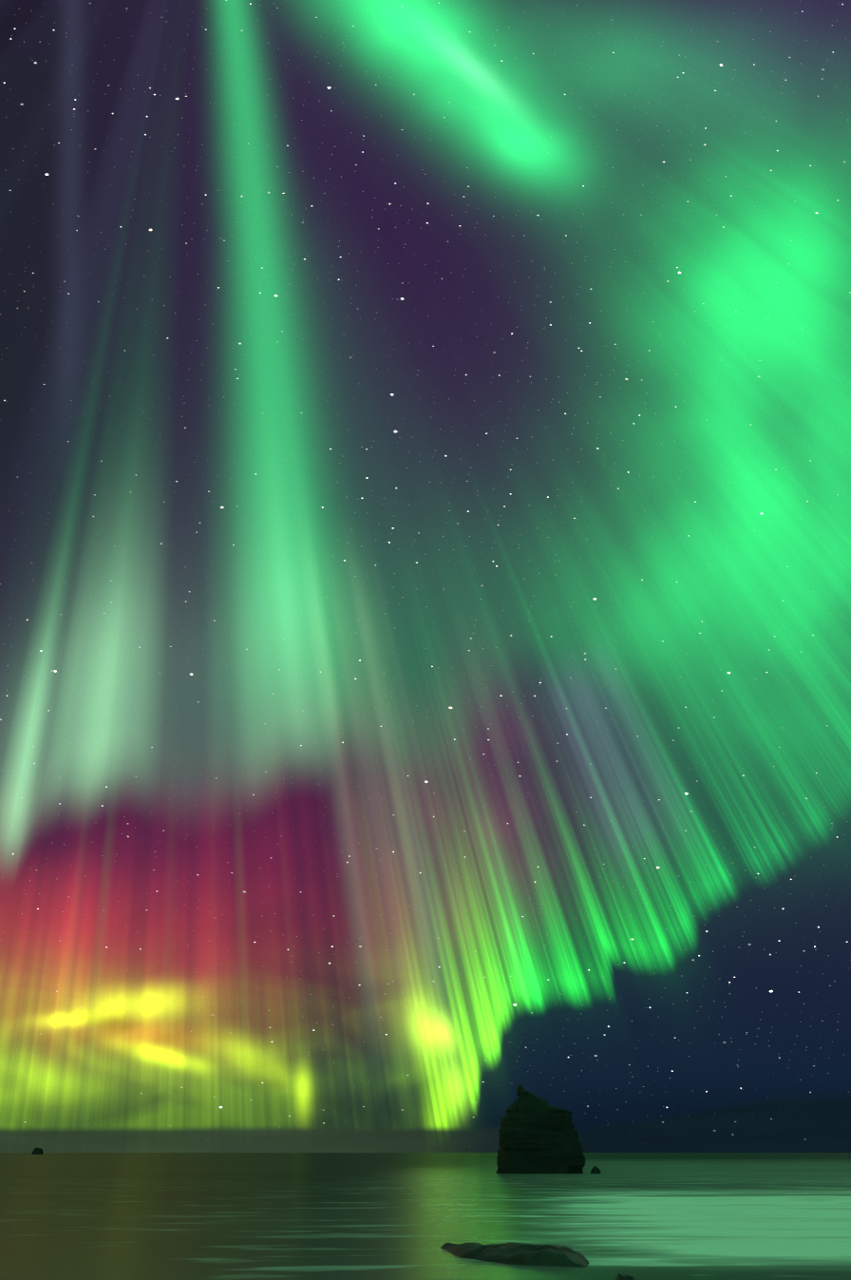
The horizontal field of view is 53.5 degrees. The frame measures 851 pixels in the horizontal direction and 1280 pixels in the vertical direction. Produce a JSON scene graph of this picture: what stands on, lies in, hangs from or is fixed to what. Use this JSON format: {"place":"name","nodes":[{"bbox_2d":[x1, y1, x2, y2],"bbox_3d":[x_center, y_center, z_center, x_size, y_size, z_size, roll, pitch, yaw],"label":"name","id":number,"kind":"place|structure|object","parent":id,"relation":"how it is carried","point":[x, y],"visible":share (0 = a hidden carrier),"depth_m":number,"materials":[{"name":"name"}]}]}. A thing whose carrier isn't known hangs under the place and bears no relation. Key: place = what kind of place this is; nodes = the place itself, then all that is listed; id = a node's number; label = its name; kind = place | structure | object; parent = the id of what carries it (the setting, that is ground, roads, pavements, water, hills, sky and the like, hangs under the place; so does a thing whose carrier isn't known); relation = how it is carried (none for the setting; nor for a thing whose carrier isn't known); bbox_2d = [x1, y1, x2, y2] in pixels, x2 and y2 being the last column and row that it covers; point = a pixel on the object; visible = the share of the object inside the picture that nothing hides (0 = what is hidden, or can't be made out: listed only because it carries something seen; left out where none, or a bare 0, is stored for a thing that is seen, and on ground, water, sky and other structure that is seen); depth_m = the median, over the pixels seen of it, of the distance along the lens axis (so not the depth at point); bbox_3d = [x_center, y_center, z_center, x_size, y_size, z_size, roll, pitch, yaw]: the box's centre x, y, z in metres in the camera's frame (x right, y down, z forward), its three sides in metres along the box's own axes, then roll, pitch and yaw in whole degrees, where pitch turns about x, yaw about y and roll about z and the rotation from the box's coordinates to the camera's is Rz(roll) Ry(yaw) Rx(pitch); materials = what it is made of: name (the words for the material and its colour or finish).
{"place":"outdoors","nodes":[
{"label":"outdoors","id":0,"kind":"place"},
{"bbox_2d":[0,1152,850,1279],"bbox_3d":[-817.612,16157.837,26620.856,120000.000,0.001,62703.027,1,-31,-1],"label":"sea","id":1,"kind":"structure","parent":0,"point":[381,1215],"depth_m":62.78,"materials":[{"name":"liquid"}]},
{"bbox_2d":[31,1146,43,1154],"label":"skerry","id":2,"kind":"structure","parent":1,"relation":"on","point":[37,1151],"depth_m":2197.42,"materials":[{"name":"black stone"}]},
{"bbox_2d":[440,1241,590,1267],"bbox_3d":[3.765,27.749,38.449,4.460,0.714,10.666,19,-36,-29],"label":"rock","id":3,"kind":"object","parent":1,"relation":"on","point":[529,1254],"depth_m":36.44,"materials":[{"name":"black stone"}]},
{"bbox_2d":[496,1084,585,1173],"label":"sea stack","id":4,"kind":"object","parent":1,"relation":"in","point":[538,1135],"visible":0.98,"depth_m":191.82,"materials":[{"name":"black stone"}]},
{"bbox_2d":[591,1165,601,1173],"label":"rock","id":5,"kind":"object","parent":1,"relation":"on","point":[596,1170],"visible":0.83,"depth_m":187.96,"materials":[{"name":"black stone"}]},
{"bbox_2d":[607,1273,635,1279],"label":"surf rock","id":6,"kind":"object","parent":1,"relation":"on","point":[623,1276],"visible":0.9,"depth_m":31.31,"materials":[{"name":"black stone"}]},
{"bbox_2d":[0,0,850,1152],"label":"sky","id":7,"kind":"structure","parent":0,"point":[425,426],"materials":[{"name":"green"}]}
]}

